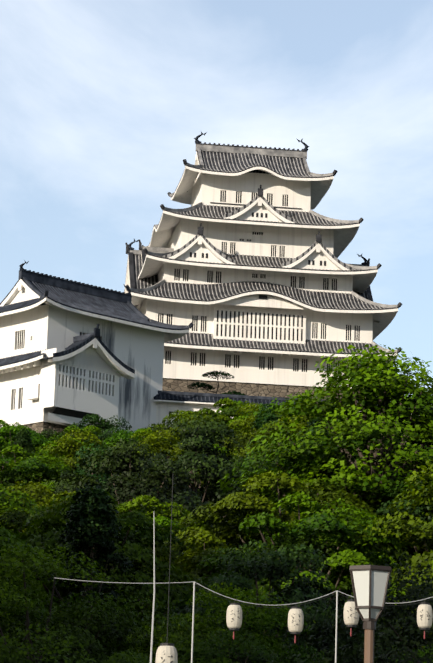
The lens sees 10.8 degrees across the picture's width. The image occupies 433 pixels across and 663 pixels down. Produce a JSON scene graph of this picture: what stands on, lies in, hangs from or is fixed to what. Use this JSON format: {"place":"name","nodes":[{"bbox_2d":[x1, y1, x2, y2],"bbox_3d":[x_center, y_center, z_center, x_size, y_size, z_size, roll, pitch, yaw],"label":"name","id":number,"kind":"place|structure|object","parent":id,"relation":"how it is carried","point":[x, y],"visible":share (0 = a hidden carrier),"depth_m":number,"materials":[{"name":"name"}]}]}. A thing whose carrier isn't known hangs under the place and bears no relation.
{"place":"outdoors","nodes":[
{"label":"outdoors","id":0,"kind":"place"},
{"bbox_2d":[0,0,432,394],"label":"sky","id":1,"kind":"structure","parent":0,"point":[103,103],"materials":[{"name":"blue"}]},
{"bbox_3d":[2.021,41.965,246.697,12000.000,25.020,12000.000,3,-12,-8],"label":"ground","id":2,"kind":"structure","parent":0,"visible":0},
{"bbox_2d":[0,420,31,471],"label":"maple tree","id":3,"kind":"object","parent":2,"relation":"on","point":[3,423],"visible":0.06,"depth_m":188.12,"materials":[{"name":"green plant"}]},
{"bbox_2d":[0,487,43,534],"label":"maple tree","id":4,"kind":"object","parent":2,"relation":"on","point":[5,499],"visible":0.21,"depth_m":109.30,"materials":[{"name":"green plant"}]},
{"bbox_2d":[10,429,35,460],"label":"cone tree","id":5,"kind":"object","parent":2,"relation":"on","point":[23,439],"visible":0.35,"depth_m":173.82,"materials":[{"name":"green plant"}]},
{"bbox_2d":[0,425,48,485],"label":"maple tree","id":6,"kind":"object","parent":2,"relation":"on","point":[37,438],"visible":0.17,"depth_m":179.26,"materials":[{"name":"green plant"}]},
{"bbox_2d":[0,481,53,590],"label":"maple tree","id":7,"kind":"object","parent":2,"relation":"on","point":[31,489],"visible":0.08,"depth_m":120.39,"materials":[{"name":"green plant"}]},
{"bbox_2d":[0,527,63,636],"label":"maple tree","id":8,"kind":"object","parent":2,"relation":"on","point":[5,535],"visible":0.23,"depth_m":86.09,"materials":[{"name":"green plant"}]},
{"bbox_2d":[11,429,58,456],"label":"dark tree","id":9,"kind":"object","parent":2,"relation":"on","point":[45,433],"depth_m":188.12,"materials":[{"name":"green plant"}]},
{"bbox_2d":[0,536,72,622],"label":"maple tree","id":10,"kind":"object","parent":2,"relation":"on","point":[56,582],"visible":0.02,"depth_m":99.03,"materials":[{"name":"green plant"}]},
{"bbox_2d":[0,444,79,540],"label":"maple tree","id":11,"kind":"object","parent":2,"relation":"on","point":[42,468],"visible":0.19,"depth_m":134.10,"materials":[{"name":"green plant"}]},
{"bbox_2d":[23,443,80,472],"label":"maple tree","id":12,"kind":"object","parent":2,"relation":"on","point":[57,454],"visible":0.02,"depth_m":154.13,"materials":[{"name":"green plant"}]},
{"bbox_2d":[2,438,119,485],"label":"maple tree","id":13,"kind":"object","parent":2,"relation":"on","point":[45,444],"visible":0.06,"depth_m":160.93,"materials":[{"name":"green plant"}]},
{"bbox_2d":[52,469,78,495],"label":"cone tree","id":14,"kind":"object","parent":2,"relation":"on","point":[66,474],"visible":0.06,"depth_m":128.46,"materials":[{"name":"green plant"}]},
{"bbox_2d":[19,429,117,485],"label":"maple tree","id":15,"kind":"object","parent":2,"relation":"on","point":[70,448],"visible":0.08,"depth_m":146.81,"materials":[{"name":"green plant"}]},
{"bbox_2d":[33,425,123,461],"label":"maple tree","id":16,"kind":"object","parent":2,"relation":"on","point":[57,437],"visible":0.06,"depth_m":180.60,"materials":[{"name":"green plant"}]},
{"bbox_2d":[29,484,132,662],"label":"cone tree","id":17,"kind":"object","parent":2,"relation":"on","point":[92,516],"visible":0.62,"depth_m":86.03,"materials":[{"name":"green plant"}]},
{"bbox_2d":[12,443,154,511],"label":"dark tree","id":18,"kind":"object","parent":2,"relation":"on","point":[80,471],"depth_m":138.21,"materials":[{"name":"green plant"}]},
{"bbox_2d":[0,491,182,629],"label":"maple tree","id":19,"kind":"object","parent":2,"relation":"on","point":[162,553],"visible":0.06,"depth_m":104.51,"materials":[{"name":"green plant"}]},
{"bbox_2d":[0,544,191,662],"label":"tree","id":20,"kind":"object","parent":2,"relation":"on","point":[79,625],"visible":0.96,"depth_m":55.63,"materials":[{"name":"green plant"}]},
{"bbox_2d":[0,261,193,444],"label":"castle building","id":21,"kind":"structure","parent":2,"relation":"on","point":[71,351],"depth_m":216.17,"materials":[{"name":"paint"}]},
{"bbox_2d":[67,413,131,444],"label":"dark tree","id":22,"kind":"object","parent":2,"relation":"on","point":[104,426],"visible":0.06,"depth_m":197.24,"materials":[{"name":"green plant"}]},
{"bbox_2d":[0,486,253,662],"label":"maple tree","id":23,"kind":"object","parent":2,"relation":"on","point":[129,545],"visible":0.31,"depth_m":92.33,"materials":[{"name":"green plant"}]},
{"bbox_2d":[45,495,211,548],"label":"maple tree","id":24,"kind":"object","parent":2,"relation":"on","point":[125,507],"visible":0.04,"depth_m":116.22,"materials":[{"name":"green plant"}]},
{"bbox_2d":[22,438,235,547],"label":"dark tree","id":25,"kind":"object","parent":2,"relation":"on","point":[188,499],"visible":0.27,"depth_m":123.17,"materials":[{"name":"green plant"}]},
{"bbox_2d":[100,428,181,454],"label":"maple tree","id":26,"kind":"object","parent":2,"relation":"on","point":[117,436],"visible":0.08,"depth_m":187.49,"materials":[{"name":"green plant"}]},
{"bbox_2d":[113,429,170,458],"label":"maple tree","id":27,"kind":"object","parent":2,"relation":"on","point":[134,436],"visible":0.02,"depth_m":172.30,"materials":[{"name":"green plant"}]},
{"bbox_2d":[120,430,186,481],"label":"maple tree","id":28,"kind":"object","parent":2,"relation":"on","point":[156,444],"visible":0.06,"depth_m":154.76,"materials":[{"name":"green plant"}]},
{"bbox_2d":[112,516,194,620],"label":"maple tree","id":29,"kind":"object","parent":2,"relation":"on","point":[164,521],"depth_m":110.44,"materials":[{"name":"green plant"}]},
{"bbox_2d":[144,420,185,443],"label":"dark tree","id":30,"kind":"object","parent":2,"relation":"on","point":[167,427],"depth_m":204.38,"materials":[{"name":"green plant"}]},
{"bbox_2d":[148,409,206,430],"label":"maple tree","id":31,"kind":"object","parent":2,"relation":"on","point":[178,414],"visible":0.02,"depth_m":212.94,"materials":[{"name":"green plant"}]},
{"bbox_2d":[99,414,282,544],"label":"dark tree","id":32,"kind":"object","parent":2,"relation":"on","point":[206,462],"visible":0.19,"depth_m":132.16,"materials":[{"name":"green plant"}]},
{"bbox_2d":[166,414,231,449],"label":"maple tree","id":33,"kind":"object","parent":2,"relation":"on","point":[218,418],"visible":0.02,"depth_m":197.03,"materials":[{"name":"green plant"}]},
{"bbox_2d":[165,444,253,489],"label":"maple tree","id":34,"kind":"object","parent":2,"relation":"on","point":[222,449],"depth_m":147.33,"materials":[{"name":"green plant"}]},
{"bbox_2d":[109,532,315,640],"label":"maple tree","id":35,"kind":"object","parent":2,"relation":"on","point":[208,538],"visible":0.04,"depth_m":101.11,"materials":[{"name":"green plant"}]},
{"bbox_2d":[167,443,268,527],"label":"maple tree","id":36,"kind":"object","parent":2,"relation":"on","point":[179,451],"depth_m":141.71,"materials":[{"name":"green plant"}]},
{"bbox_2d":[189,398,258,430],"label":"maple tree","id":37,"kind":"object","parent":2,"relation":"on","point":[232,409],"visible":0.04,"depth_m":204.71,"materials":[{"name":"green plant"}]},
{"bbox_2d":[125,582,328,662],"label":"tree","id":38,"kind":"object","parent":2,"relation":"on","point":[204,651],"visible":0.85,"depth_m":70.94,"materials":[{"name":"green plant"}]},
{"bbox_2d":[216,415,256,438],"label":"maple tree","id":39,"kind":"object","parent":2,"relation":"on","point":[241,418],"depth_m":191.95,"materials":[{"name":"green plant"}]},
{"bbox_2d":[212,401,266,415],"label":"maple tree","id":40,"kind":"object","parent":2,"relation":"on","point":[221,409],"depth_m":212.18,"materials":[{"name":"green plant"}]},
{"bbox_2d":[56,481,432,662],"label":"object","id":41,"kind":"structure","parent":2,"relation":"on","point":[370,585],"depth_m":34.58,"materials":[{"name":"white"}]},
{"bbox_2d":[216,428,280,464],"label":"maple tree","id":42,"kind":"object","parent":2,"relation":"on","point":[246,437],"visible":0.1,"depth_m":156.32,"materials":[{"name":"green plant"}]},
{"bbox_2d":[221,530,278,590],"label":"maple tree","id":43,"kind":"object","parent":2,"relation":"on","point":[273,536],"visible":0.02,"depth_m":121.08,"materials":[{"name":"green plant"}]},
{"bbox_2d":[215,402,291,452],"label":"maple tree","id":44,"kind":"object","parent":2,"relation":"on","point":[239,423],"depth_m":179.35,"materials":[{"name":"green plant"}]},
{"bbox_2d":[251,404,280,445],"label":"cone tree","id":45,"kind":"object","parent":2,"relation":"on","point":[272,418],"visible":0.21,"depth_m":165.30,"materials":[{"name":"green plant"}]},
{"bbox_2d":[237,412,299,443],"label":"maple tree","id":46,"kind":"object","parent":2,"relation":"on","point":[252,419],"depth_m":172.05,"materials":[{"name":"green plant"}]},
{"bbox_2d":[139,541,403,662],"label":"dark tree","id":47,"kind":"object","parent":2,"relation":"on","point":[305,589],"visible":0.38,"depth_m":83.45,"materials":[{"name":"green plant"}]},
{"bbox_2d":[238,403,306,431],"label":"maple tree","id":48,"kind":"object","parent":2,"relation":"on","point":[275,405],"depth_m":196.04,"materials":[{"name":"green plant"}]},
{"bbox_2d":[226,415,338,531],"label":"maple tree","id":49,"kind":"object","parent":2,"relation":"on","point":[271,426],"visible":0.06,"depth_m":147.75,"materials":[{"name":"green plant"}]},
{"bbox_2d":[151,471,432,610],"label":"maple tree","id":50,"kind":"object","parent":2,"relation":"on","point":[225,531],"visible":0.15,"depth_m":109.41,"materials":[{"name":"green plant"}]},
{"bbox_2d":[153,390,432,426],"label":"wall","id":51,"kind":"structure","parent":2,"relation":"on","point":[168,402],"depth_m":222.47,"materials":[{"name":"paint"}]},
{"bbox_2d":[187,371,244,394],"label":"pine","id":52,"kind":"object","parent":51,"relation":"on","point":[216,374],"visible":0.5,"depth_m":227.55,"materials":[{"name":"green plant"}]},
{"bbox_2d":[124,132,401,401],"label":"keep","id":53,"kind":"structure","parent":51,"relation":"on","point":[252,277],"depth_m":247.95,"materials":[{"name":"paint"}]},
{"bbox_2d":[172,491,432,662],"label":"maple tree","id":54,"kind":"object","parent":2,"relation":"on","point":[343,531],"visible":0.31,"depth_m":94.71,"materials":[{"name":"green plant"}]},
{"bbox_2d":[303,417,334,466],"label":"cone tree","id":55,"kind":"object","parent":2,"relation":"on","point":[312,422],"visible":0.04,"depth_m":143.59,"materials":[{"name":"green plant"}]},
{"bbox_2d":[293,403,351,435],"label":"maple tree","id":56,"kind":"object","parent":2,"relation":"on","point":[304,417],"depth_m":195.10,"materials":[{"name":"green plant"}]},
{"bbox_2d":[216,344,432,557],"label":"tree","id":57,"kind":"object","parent":2,"relation":"on","point":[387,401],"visible":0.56,"depth_m":113.48,"materials":[{"name":"green plant"}]},
{"bbox_2d":[258,552,419,655],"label":"maple tree","id":58,"kind":"object","parent":2,"relation":"on","point":[351,590],"depth_m":100.26,"materials":[{"name":"green plant"}]},
{"bbox_2d":[293,409,385,475],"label":"maple tree","id":59,"kind":"object","parent":2,"relation":"on","point":[338,418],"depth_m":161.67,"materials":[{"name":"green plant"}]},
{"bbox_2d":[266,555,432,662],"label":"tree","id":60,"kind":"object","parent":2,"relation":"on","point":[408,617],"visible":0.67,"depth_m":58.37,"materials":[{"name":"green plant"}]},
{"bbox_2d":[316,479,432,603],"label":"dark tree","id":61,"kind":"object","parent":2,"relation":"on","point":[385,511],"visible":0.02,"depth_m":108.88,"materials":[{"name":"green plant"}]},
{"bbox_2d":[317,481,432,568],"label":"maple tree","id":62,"kind":"object","parent":2,"relation":"on","point":[419,550],"depth_m":111.29,"materials":[{"name":"green plant"}]},
{"bbox_2d":[350,459,432,651],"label":"maple tree","id":63,"kind":"object","parent":2,"relation":"on","point":[395,526],"visible":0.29,"depth_m":94.67,"materials":[{"name":"green plant"}]},
{"bbox_2d":[356,420,430,475],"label":"maple tree","id":64,"kind":"object","parent":2,"relation":"on","point":[408,441],"depth_m":135.75,"materials":[{"name":"green plant"}]},
{"bbox_2d":[386,594,432,661],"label":"maple tree","id":65,"kind":"object","parent":2,"relation":"on","point":[426,639],"visible":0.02,"depth_m":88.52,"materials":[{"name":"green plant"}]},
{"bbox_2d":[389,644,432,662],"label":"tree","id":66,"kind":"object","parent":2,"relation":"on","point":[421,653],"visible":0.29,"depth_m":68.34,"materials":[{"name":"green plant"}]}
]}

